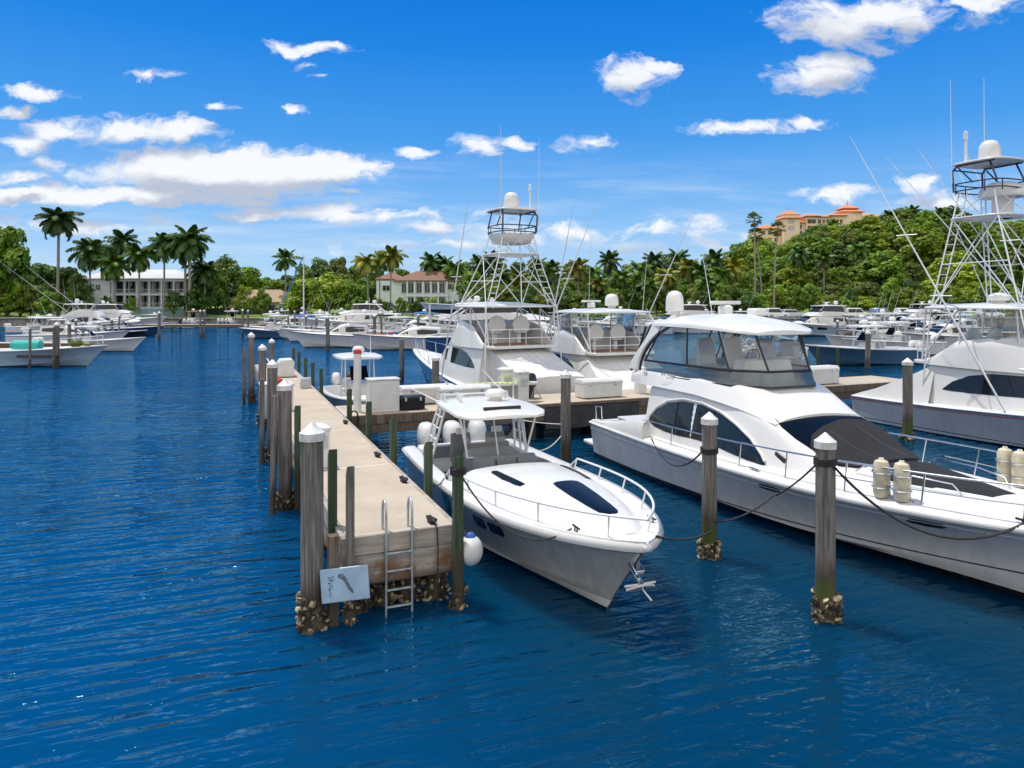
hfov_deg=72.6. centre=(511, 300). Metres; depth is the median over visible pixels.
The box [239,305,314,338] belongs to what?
console boat
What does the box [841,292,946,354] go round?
console boat
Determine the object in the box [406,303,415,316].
bushy shrub
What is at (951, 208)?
broadleaf tree
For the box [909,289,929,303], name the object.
bushy shrub
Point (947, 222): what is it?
broadleaf tree
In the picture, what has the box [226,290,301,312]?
tan roofed bungalow
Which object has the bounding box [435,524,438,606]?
hanging rope
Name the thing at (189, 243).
royal palm
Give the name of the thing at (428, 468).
fender post
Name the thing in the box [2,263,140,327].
outrigger boat
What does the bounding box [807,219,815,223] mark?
window
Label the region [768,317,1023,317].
parking lot
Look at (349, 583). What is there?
sign panel
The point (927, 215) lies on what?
broadleaf tree
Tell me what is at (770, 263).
broadleaf tree
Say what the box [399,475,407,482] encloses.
dock cleat
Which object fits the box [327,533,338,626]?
timber stump
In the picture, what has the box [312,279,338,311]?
broadleaf tree
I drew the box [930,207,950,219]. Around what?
hillside palm
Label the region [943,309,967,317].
parked car
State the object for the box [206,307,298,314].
hedge
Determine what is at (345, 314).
console boat
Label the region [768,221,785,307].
fan palm
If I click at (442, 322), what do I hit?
motor yacht
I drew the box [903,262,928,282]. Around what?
broadleaf tree
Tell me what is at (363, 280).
broadleaf tree
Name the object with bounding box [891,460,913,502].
cylinder fender
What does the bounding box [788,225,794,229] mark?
window
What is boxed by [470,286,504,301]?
bushy shrub
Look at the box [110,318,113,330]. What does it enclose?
mooring pile
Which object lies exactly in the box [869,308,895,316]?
parked car
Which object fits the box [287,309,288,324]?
mooring pile
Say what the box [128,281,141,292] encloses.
window
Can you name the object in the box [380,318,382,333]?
mooring pile
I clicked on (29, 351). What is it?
mooring pile
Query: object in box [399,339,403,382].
mooring pile
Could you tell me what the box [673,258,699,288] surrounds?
coconut palm
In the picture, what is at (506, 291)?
bushy shrub
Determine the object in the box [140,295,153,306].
window
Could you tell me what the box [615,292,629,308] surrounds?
bushy shrub
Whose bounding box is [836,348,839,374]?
mooring pile
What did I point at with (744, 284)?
broadleaf tree
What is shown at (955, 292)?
bushy shrub
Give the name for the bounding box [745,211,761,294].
fan palm
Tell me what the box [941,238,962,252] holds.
broadleaf tree
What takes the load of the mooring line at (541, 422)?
attached to the mooring pile at (565, 376)
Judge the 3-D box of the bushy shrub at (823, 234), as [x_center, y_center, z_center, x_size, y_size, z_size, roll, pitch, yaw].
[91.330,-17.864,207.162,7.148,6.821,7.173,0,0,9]
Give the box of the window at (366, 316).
[335,315,376,319]
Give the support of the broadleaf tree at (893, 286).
on the ground
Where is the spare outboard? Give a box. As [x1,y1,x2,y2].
[529,373,540,398]
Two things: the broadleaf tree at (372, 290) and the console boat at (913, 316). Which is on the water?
the console boat at (913, 316)
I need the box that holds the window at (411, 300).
[408,297,413,308]
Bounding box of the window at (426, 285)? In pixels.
[424,283,429,292]
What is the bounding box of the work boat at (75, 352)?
[0,335,107,366]
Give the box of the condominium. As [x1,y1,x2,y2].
[749,200,878,245]
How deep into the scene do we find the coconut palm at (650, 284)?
147.29 m
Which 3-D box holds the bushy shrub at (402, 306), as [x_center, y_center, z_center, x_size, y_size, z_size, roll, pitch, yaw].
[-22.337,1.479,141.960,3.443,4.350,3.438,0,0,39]
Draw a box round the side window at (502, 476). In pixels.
[491,471,524,485]
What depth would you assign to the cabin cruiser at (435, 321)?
107.97 m
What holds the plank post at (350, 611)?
in the water
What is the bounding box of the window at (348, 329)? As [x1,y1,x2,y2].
[332,327,364,331]
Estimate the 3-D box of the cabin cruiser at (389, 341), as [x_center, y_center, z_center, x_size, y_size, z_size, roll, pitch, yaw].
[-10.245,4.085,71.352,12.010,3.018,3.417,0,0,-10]
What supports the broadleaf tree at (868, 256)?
on the ground
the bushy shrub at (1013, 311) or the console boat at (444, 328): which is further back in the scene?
the bushy shrub at (1013, 311)
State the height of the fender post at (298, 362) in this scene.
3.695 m
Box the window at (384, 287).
[382,285,389,290]
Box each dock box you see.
[277,358,294,376]
[399,383,453,403]
[399,394,424,409]
[436,384,490,399]
[574,377,622,397]
[810,365,839,383]
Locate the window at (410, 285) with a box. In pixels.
[408,283,413,292]
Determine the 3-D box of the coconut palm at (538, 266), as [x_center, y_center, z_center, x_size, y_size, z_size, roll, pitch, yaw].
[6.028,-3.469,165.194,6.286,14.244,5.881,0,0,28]
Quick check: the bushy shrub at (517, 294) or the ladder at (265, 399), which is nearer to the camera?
the ladder at (265, 399)
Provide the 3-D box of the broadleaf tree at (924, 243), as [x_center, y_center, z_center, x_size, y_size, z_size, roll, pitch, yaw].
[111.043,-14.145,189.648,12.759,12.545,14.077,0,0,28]
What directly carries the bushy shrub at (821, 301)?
on the ground
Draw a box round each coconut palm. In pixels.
[271,248,302,291]
[350,252,378,302]
[372,251,386,316]
[374,245,408,316]
[419,251,443,271]
[436,254,453,273]
[441,259,468,281]
[466,254,490,278]
[480,250,506,276]
[490,269,514,284]
[509,273,533,289]
[525,256,546,284]
[537,259,566,286]
[564,257,591,315]
[585,264,607,292]
[585,277,607,316]
[595,250,622,293]
[607,269,636,289]
[624,260,653,315]
[636,279,660,315]
[642,251,667,314]
[653,267,679,315]
[665,248,690,286]
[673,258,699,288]
[685,263,713,283]
[694,275,720,291]
[700,248,727,312]
[706,265,734,287]
[721,256,749,281]
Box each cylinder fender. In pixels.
[871,457,891,497]
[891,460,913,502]
[995,446,1012,482]
[1009,449,1023,487]
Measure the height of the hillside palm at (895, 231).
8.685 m
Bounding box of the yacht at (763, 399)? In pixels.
[584,253,1023,599]
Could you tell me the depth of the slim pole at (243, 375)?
33.74 m
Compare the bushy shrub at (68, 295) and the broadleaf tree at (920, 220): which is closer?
the bushy shrub at (68, 295)
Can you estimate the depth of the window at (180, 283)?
152.97 m
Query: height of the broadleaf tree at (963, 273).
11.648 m
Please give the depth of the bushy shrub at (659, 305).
148.78 m
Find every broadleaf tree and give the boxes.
[0,226,38,316]
[26,263,56,313]
[54,266,78,312]
[67,273,88,305]
[191,277,216,309]
[207,272,230,307]
[214,254,244,297]
[238,266,268,291]
[261,279,287,290]
[277,275,292,283]
[277,279,325,314]
[281,292,305,314]
[286,279,297,291]
[291,263,309,281]
[305,263,331,279]
[305,272,349,315]
[308,257,329,271]
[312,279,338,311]
[329,256,350,276]
[329,283,368,309]
[340,274,353,307]
[340,279,366,307]
[348,262,368,284]
[356,277,375,297]
[362,284,375,303]
[368,267,383,281]
[393,268,409,276]
[451,271,482,302]
[458,261,471,278]
[472,277,501,301]
[496,284,516,301]
[501,263,512,278]
[509,262,526,280]
[524,259,543,283]
[530,274,557,287]
[534,283,552,292]
[555,281,580,292]
[560,276,582,293]
[561,261,579,281]
[581,275,607,294]
[582,284,606,296]
[605,276,635,305]
[620,264,633,278]
[629,271,652,282]
[655,253,680,284]
[655,279,675,300]
[659,273,681,286]
[679,277,702,292]
[724,241,753,257]
[724,262,752,287]
[729,271,759,293]
[732,247,753,271]
[744,238,771,254]
[749,246,764,267]
[749,266,763,282]
[752,283,766,293]
[753,266,773,288]
[762,256,781,271]
[764,284,789,305]
[768,262,814,288]
[773,254,794,272]
[786,286,797,297]
[792,233,832,266]
[800,256,813,271]
[801,283,822,302]
[807,267,835,289]
[808,252,834,273]
[822,283,844,299]
[825,266,850,289]
[826,237,841,251]
[829,243,847,266]
[836,231,860,248]
[838,247,863,267]
[842,265,870,284]
[842,281,866,302]
[847,214,884,241]
[856,233,882,252]
[857,252,881,271]
[860,251,907,289]
[862,282,881,301]
[865,265,887,285]
[870,239,891,252]
[880,277,900,292]
[882,207,914,229]
[884,250,897,256]
[885,222,898,233]
[885,232,906,255]
[893,218,915,229]
[893,226,943,265]
[896,227,906,232]
[899,253,918,269]
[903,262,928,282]
[903,278,927,294]
[905,223,927,237]
[912,250,934,266]
[913,217,934,226]
[916,210,941,224]
[917,221,944,237]
[917,279,941,295]
[925,250,979,285]
[930,236,945,247]
[932,251,954,262]
[933,218,942,227]
[939,218,955,235]
[939,225,958,242]
[940,276,966,294]
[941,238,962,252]
[942,205,972,220]
[949,228,967,241]
[950,220,965,228]
[960,222,985,239]
[960,281,988,299]
[961,236,980,253]
[967,253,982,268]
[967,269,989,286]
[968,223,998,244]
[973,245,998,266]
[979,238,1003,249]
[981,271,1001,287]
[983,244,1010,267]
[983,281,1000,292]
[994,225,1013,239]
[994,265,1021,286]
[997,283,1023,295]
[998,234,1021,251]
[999,221,1013,225]
[999,223,1016,238]
[1004,226,1020,239]
[1004,248,1023,270]
[1014,221,1023,229]
[1015,270,1023,288]
[1017,233,1023,251]
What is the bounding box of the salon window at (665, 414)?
[649,401,764,465]
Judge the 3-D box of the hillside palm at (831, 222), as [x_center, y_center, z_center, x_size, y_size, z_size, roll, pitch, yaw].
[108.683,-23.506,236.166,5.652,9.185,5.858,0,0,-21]
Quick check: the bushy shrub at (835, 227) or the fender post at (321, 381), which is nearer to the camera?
the fender post at (321, 381)
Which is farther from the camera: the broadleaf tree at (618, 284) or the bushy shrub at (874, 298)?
the broadleaf tree at (618, 284)
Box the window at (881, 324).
[869,324,889,328]
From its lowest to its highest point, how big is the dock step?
0.440 m
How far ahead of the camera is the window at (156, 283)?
152.97 m
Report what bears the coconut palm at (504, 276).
on the ground
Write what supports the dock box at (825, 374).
on the cross pier at (413, 419)
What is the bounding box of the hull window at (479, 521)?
[472,514,485,528]
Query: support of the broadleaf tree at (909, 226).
on the ground
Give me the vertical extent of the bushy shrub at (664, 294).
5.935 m
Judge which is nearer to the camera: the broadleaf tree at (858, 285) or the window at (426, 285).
the window at (426, 285)
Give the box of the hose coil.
[352,410,358,426]
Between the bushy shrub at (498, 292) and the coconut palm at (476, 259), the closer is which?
the bushy shrub at (498, 292)
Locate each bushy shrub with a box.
[0,292,19,316]
[6,292,36,316]
[17,283,47,315]
[32,290,64,313]
[34,284,65,312]
[60,288,86,311]
[68,281,94,308]
[125,296,138,313]
[164,290,182,316]
[178,288,211,314]
[232,285,254,312]
[251,288,271,316]
[375,298,388,310]
[383,301,395,316]
[392,297,409,315]
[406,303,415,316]
[413,297,425,315]
[424,296,437,316]
[439,299,448,303]
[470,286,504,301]
[489,289,503,301]
[494,284,520,302]
[507,289,527,308]
[522,284,536,312]
[529,289,552,313]
[540,286,556,316]
[548,288,573,310]
[567,293,595,316]
[580,293,602,316]
[589,290,607,316]
[600,288,622,313]
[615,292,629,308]
[621,287,637,308]
[626,282,651,310]
[636,287,655,316]
[648,281,665,315]
[661,291,668,312]
[674,285,692,303]
[684,284,704,310]
[693,290,715,310]
[702,283,723,313]
[708,282,734,308]
[720,282,741,308]
[728,288,750,313]
[736,290,761,313]
[752,294,770,307]
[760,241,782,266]
[764,289,788,308]
[771,296,794,308]
[778,242,796,255]
[788,285,811,311]
[790,235,806,243]
[801,226,817,234]
[804,286,819,310]
[808,223,831,233]
[811,229,830,237]
[811,295,829,306]
[822,294,845,306]
[826,230,839,239]
[828,225,840,236]
[832,296,855,307]
[840,286,859,307]
[841,224,853,231]
[852,296,878,311]
[861,296,879,308]
[875,231,889,241]
[879,287,902,311]
[891,287,926,307]
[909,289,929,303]
[923,292,942,309]
[930,296,953,310]
[944,285,969,310]
[953,297,976,312]
[968,294,990,312]
[979,288,995,309]
[996,292,1017,312]
[1004,295,1022,314]
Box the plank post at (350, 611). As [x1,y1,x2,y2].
[340,466,360,625]
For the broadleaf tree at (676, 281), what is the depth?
183.41 m
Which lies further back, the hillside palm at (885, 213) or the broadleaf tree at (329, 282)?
the hillside palm at (885, 213)
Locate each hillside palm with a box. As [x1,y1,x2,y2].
[786,245,811,285]
[812,249,837,296]
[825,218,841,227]
[847,241,870,264]
[878,209,893,219]
[886,229,905,252]
[904,205,922,218]
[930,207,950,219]
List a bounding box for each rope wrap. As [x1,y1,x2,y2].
[450,466,465,475]
[700,446,717,454]
[813,456,837,466]
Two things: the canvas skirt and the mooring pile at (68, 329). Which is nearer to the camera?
the canvas skirt
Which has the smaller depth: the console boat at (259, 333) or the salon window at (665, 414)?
the salon window at (665, 414)
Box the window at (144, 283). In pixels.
[140,281,153,292]
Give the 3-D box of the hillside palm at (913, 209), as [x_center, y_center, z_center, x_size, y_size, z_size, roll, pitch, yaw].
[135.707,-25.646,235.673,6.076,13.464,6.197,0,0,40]
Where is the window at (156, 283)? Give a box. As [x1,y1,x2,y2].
[152,281,165,292]
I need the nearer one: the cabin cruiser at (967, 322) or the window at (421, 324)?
the window at (421, 324)
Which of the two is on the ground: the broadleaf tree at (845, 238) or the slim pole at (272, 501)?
the broadleaf tree at (845, 238)
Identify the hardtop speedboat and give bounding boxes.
[402,375,663,608]
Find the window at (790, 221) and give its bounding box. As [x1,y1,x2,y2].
[788,219,794,223]
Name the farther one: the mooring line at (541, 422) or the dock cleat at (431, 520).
the mooring line at (541, 422)
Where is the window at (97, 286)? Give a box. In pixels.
[95,284,100,290]
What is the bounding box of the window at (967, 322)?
[961,321,975,324]
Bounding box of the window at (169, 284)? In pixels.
[166,281,177,292]
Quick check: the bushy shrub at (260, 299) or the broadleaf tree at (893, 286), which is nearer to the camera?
the bushy shrub at (260, 299)
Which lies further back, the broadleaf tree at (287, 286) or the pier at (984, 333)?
the broadleaf tree at (287, 286)
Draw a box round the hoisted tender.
[420,299,472,313]
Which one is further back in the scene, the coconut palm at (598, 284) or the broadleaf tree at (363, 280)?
the broadleaf tree at (363, 280)
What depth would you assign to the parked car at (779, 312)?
136.61 m
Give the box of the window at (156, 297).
[152,295,165,306]
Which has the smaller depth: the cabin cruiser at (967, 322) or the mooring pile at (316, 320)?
the mooring pile at (316, 320)
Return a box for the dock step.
[300,377,310,388]
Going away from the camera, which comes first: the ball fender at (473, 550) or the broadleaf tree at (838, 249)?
the ball fender at (473, 550)
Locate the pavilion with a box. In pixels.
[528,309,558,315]
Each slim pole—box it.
[242,347,245,403]
[260,378,264,463]
[269,395,276,514]
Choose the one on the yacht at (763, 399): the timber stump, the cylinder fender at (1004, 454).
the cylinder fender at (1004, 454)
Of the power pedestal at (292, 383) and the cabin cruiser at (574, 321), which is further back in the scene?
the cabin cruiser at (574, 321)
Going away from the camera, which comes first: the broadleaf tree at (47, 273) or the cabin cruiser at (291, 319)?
the cabin cruiser at (291, 319)
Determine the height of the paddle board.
0.732 m
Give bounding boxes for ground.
[0,243,1023,317]
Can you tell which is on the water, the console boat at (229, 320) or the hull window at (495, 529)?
the console boat at (229, 320)
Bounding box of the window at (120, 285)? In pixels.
[116,281,129,292]
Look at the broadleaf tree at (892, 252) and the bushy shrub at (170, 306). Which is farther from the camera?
the broadleaf tree at (892, 252)
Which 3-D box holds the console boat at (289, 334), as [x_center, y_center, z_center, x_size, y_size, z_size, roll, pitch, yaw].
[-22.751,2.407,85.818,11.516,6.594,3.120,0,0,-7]
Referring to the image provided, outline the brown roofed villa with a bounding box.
[375,271,461,314]
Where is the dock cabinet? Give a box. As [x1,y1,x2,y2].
[365,376,399,412]
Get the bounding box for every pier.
[0,342,68,347]
[141,324,293,331]
[255,364,451,614]
[335,376,898,442]
[844,332,1023,335]
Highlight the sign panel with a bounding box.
[320,564,369,603]
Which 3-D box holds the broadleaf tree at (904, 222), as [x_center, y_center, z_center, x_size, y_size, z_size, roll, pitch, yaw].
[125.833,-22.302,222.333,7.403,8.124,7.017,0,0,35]
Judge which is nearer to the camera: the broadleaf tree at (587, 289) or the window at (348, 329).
the window at (348, 329)
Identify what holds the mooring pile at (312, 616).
in the water
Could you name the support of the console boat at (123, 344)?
on the water
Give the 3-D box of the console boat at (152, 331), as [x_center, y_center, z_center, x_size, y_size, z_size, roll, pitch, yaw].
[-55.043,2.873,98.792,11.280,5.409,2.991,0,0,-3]
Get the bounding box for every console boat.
[4,309,45,332]
[20,303,95,333]
[32,318,145,351]
[88,304,146,337]
[88,316,164,335]
[120,305,141,326]
[146,301,176,327]
[178,301,202,327]
[217,301,238,327]
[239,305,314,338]
[244,300,301,328]
[264,307,286,321]
[266,296,337,338]
[279,298,372,340]
[283,311,331,328]
[317,312,358,329]
[318,297,382,406]
[369,295,441,333]
[369,297,428,327]
[376,300,416,330]
[379,307,406,322]
[404,295,456,332]
[555,313,592,321]
[597,297,673,333]
[805,291,927,364]
[825,293,901,345]
[832,295,860,334]
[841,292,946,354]
[877,294,933,337]
[891,296,920,330]
[913,301,951,322]
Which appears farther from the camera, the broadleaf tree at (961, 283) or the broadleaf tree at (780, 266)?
the broadleaf tree at (780, 266)
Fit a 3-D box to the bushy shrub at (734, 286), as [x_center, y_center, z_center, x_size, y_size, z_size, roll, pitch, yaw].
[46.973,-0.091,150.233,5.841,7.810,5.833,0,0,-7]
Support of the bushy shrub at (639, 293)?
on the ground
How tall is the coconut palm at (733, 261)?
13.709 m
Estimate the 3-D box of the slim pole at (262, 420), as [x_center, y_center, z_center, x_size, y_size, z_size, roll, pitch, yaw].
[-7.679,4.500,21.393,0.153,4.200,0.155,0,0,-3]
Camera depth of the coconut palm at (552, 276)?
159.49 m
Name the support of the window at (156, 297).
in the white house
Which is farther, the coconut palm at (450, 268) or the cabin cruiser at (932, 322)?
the coconut palm at (450, 268)
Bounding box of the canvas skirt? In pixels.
[546,400,638,428]
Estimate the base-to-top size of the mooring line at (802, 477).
1.506 m
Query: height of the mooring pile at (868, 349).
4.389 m
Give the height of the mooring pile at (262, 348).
4.850 m
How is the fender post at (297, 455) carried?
in the water
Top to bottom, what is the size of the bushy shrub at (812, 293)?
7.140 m
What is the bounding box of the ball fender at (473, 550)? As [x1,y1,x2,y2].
[464,525,482,565]
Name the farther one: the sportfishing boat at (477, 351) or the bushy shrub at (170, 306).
the bushy shrub at (170, 306)
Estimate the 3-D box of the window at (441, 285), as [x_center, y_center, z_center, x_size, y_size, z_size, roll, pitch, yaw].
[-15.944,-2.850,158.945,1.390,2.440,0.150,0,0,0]
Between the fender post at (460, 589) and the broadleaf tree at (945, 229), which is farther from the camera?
the broadleaf tree at (945, 229)
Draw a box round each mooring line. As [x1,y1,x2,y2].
[463,479,571,540]
[515,418,560,424]
[651,438,700,466]
[655,530,711,540]
[714,495,773,522]
[775,465,814,495]
[833,466,1023,539]
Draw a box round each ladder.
[259,381,266,418]
[381,496,412,615]
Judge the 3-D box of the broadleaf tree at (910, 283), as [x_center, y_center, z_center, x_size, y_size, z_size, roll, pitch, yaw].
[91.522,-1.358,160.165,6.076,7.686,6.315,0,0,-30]
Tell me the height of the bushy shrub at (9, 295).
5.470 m
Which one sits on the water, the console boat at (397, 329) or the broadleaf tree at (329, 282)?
the console boat at (397, 329)
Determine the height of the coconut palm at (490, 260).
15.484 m
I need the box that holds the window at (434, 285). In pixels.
[432,283,436,292]
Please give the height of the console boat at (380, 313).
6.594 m
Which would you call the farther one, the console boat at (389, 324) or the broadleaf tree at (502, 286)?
the broadleaf tree at (502, 286)
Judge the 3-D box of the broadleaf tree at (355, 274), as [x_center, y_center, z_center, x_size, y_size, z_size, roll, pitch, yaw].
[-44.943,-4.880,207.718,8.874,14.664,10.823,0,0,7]
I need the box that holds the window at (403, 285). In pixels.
[401,283,405,292]
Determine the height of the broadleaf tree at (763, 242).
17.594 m
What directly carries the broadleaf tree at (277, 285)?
on the ground
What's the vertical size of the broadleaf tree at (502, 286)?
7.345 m
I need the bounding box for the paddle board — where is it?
[466,381,537,386]
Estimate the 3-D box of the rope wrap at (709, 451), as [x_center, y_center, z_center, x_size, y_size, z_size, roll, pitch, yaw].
[3.857,2.922,13.600,0.351,0.143,0.352,0,0,0]
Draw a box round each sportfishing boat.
[413,158,595,426]
[548,194,697,414]
[850,79,1023,448]
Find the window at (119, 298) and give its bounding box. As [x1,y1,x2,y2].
[116,295,129,303]
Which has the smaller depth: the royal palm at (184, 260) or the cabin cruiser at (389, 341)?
the cabin cruiser at (389, 341)
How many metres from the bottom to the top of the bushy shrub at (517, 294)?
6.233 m
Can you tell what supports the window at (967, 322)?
in the cabin cruiser at (967, 322)
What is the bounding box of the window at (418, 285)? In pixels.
[416,283,421,292]
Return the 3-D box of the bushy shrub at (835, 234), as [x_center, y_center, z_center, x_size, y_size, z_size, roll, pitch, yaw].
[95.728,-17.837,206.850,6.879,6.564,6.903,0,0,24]
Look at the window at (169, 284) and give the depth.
152.97 m
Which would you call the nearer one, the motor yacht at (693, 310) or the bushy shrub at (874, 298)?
the motor yacht at (693, 310)
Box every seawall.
[0,318,403,326]
[546,318,1023,326]
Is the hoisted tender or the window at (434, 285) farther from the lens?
the window at (434, 285)
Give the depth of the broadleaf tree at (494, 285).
146.32 m
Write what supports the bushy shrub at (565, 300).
on the ground
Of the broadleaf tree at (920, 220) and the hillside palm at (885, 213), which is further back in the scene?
the hillside palm at (885, 213)
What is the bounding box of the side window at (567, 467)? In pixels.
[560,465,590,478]
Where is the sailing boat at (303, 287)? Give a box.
[274,254,330,324]
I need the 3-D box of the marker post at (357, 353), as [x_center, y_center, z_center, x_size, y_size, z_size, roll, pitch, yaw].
[-5.146,4.110,23.205,0.269,4.980,0.266,0,0,10]
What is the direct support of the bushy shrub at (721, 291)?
on the ground
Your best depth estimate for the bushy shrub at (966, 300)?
150.86 m
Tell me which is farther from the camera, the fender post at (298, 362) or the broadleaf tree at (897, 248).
the broadleaf tree at (897, 248)
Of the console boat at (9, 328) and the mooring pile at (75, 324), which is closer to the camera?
the mooring pile at (75, 324)
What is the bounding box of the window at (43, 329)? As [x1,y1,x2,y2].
[42,328,78,331]
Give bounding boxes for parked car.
[765,308,789,317]
[781,309,804,317]
[844,308,871,317]
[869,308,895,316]
[894,308,907,316]
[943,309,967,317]
[975,309,1004,317]
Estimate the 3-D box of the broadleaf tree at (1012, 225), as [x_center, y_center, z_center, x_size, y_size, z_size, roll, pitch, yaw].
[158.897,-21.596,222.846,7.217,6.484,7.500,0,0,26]
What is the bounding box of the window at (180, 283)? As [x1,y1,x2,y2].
[178,280,187,292]
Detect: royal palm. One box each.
[33,207,84,316]
[65,237,113,308]
[95,254,133,303]
[103,229,141,269]
[104,246,122,263]
[121,243,157,316]
[146,232,176,315]
[164,224,214,316]
[174,252,195,316]
[181,259,226,316]
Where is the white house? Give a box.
[68,270,202,316]
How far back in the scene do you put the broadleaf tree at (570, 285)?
171.57 m
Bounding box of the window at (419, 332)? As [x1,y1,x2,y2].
[400,330,437,334]
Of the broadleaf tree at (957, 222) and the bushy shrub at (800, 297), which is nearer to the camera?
the bushy shrub at (800, 297)
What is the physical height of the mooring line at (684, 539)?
1.001 m
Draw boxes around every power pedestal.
[288,381,293,410]
[316,423,330,467]
[497,366,513,397]
[513,369,529,401]
[634,366,646,393]
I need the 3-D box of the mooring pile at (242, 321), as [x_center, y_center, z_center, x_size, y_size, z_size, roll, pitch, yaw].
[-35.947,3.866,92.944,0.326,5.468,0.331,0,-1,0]
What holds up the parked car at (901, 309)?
on the parking lot
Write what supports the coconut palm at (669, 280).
on the ground
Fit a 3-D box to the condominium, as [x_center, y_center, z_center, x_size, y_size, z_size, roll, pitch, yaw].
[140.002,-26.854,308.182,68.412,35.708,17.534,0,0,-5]
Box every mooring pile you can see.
[28,329,31,368]
[52,327,54,368]
[53,322,59,367]
[67,322,70,341]
[74,319,76,336]
[81,322,84,339]
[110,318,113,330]
[158,311,160,340]
[199,310,201,338]
[203,310,204,337]
[241,309,243,337]
[246,332,256,402]
[247,310,248,327]
[256,344,266,424]
[265,359,277,461]
[268,338,274,361]
[276,379,293,511]
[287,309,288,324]
[295,422,331,634]
[315,316,317,329]
[325,315,329,351]
[373,314,375,333]
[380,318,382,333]
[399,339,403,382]
[429,304,430,325]
[432,354,439,383]
[560,370,570,460]
[696,412,721,560]
[810,432,843,624]
[816,347,819,364]
[836,320,838,334]
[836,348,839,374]
[865,330,870,367]
[898,358,914,440]
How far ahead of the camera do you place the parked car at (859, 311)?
136.72 m
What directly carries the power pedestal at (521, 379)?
on the cross pier at (413, 419)
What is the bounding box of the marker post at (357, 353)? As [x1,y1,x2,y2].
[353,349,361,412]
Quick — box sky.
[0,0,1023,287]
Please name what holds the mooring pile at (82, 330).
in the water
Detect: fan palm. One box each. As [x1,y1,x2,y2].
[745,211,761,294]
[747,228,763,299]
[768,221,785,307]
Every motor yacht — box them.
[91,296,166,324]
[297,292,392,325]
[404,290,485,324]
[425,282,638,353]
[635,289,719,332]
[771,301,856,335]
[881,301,944,324]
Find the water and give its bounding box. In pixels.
[0,327,1023,767]
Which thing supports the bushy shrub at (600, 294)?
on the ground
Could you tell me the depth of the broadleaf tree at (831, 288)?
163.65 m
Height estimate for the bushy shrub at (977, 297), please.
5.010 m
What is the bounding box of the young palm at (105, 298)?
[98,295,114,303]
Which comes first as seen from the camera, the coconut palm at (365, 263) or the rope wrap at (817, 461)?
the rope wrap at (817, 461)
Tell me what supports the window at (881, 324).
in the cabin cruiser at (842, 331)
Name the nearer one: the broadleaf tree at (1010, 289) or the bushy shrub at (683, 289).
the bushy shrub at (683, 289)
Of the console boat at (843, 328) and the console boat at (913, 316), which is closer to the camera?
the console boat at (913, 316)
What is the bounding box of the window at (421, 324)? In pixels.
[407,323,425,326]
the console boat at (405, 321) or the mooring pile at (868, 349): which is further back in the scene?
the console boat at (405, 321)
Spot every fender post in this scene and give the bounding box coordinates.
[292,348,294,368]
[294,405,300,509]
[297,352,299,373]
[304,358,306,377]
[311,363,314,387]
[319,368,322,394]
[328,449,336,533]
[347,389,351,422]
[366,401,371,441]
[389,417,396,465]
[424,442,432,499]
[448,456,468,610]
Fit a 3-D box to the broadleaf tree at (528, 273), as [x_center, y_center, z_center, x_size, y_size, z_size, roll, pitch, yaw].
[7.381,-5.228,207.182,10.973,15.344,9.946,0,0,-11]
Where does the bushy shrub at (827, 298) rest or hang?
on the ground
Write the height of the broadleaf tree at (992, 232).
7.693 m
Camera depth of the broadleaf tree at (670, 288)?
167.30 m
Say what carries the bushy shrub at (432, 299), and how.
on the ground
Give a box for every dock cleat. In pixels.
[374,451,380,457]
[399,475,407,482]
[426,515,436,524]
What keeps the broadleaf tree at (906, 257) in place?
on the ground
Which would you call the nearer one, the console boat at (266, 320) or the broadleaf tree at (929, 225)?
the console boat at (266, 320)
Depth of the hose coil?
22.24 m
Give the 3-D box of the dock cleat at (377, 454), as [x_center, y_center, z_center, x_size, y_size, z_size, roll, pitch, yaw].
[-3.192,3.652,16.541,0.120,0.116,0.344,0,0,-30]
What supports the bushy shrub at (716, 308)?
on the ground
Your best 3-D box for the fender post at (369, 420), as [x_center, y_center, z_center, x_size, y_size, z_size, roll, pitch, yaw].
[-3.925,4.577,19.085,0.145,3.646,0.145,0,0,-23]
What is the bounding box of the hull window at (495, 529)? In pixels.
[487,522,503,536]
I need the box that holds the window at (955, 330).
[942,327,966,332]
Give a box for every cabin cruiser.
[5,297,129,341]
[258,306,310,323]
[290,295,388,346]
[352,326,439,349]
[384,294,435,329]
[391,303,455,325]
[555,299,589,326]
[578,293,633,325]
[836,289,900,336]
[849,294,892,324]
[899,289,951,331]
[902,289,985,347]
[934,298,990,331]
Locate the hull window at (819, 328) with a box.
[808,327,826,329]
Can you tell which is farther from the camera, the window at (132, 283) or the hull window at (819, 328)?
the window at (132, 283)
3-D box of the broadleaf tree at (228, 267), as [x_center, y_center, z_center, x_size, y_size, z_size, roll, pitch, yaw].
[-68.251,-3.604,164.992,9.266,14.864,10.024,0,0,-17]
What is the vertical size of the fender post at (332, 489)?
3.956 m
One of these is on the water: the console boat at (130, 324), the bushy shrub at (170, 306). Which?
the console boat at (130, 324)
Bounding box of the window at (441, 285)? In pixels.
[439,283,444,292]
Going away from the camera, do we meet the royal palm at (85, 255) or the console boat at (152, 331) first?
the console boat at (152, 331)
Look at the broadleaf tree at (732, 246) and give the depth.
235.86 m
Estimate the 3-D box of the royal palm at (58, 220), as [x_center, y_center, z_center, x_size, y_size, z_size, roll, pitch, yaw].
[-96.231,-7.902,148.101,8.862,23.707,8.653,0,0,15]
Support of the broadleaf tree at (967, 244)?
on the ground
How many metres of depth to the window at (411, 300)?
158.95 m
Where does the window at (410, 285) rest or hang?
in the brown roofed villa
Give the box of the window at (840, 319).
[805,318,842,322]

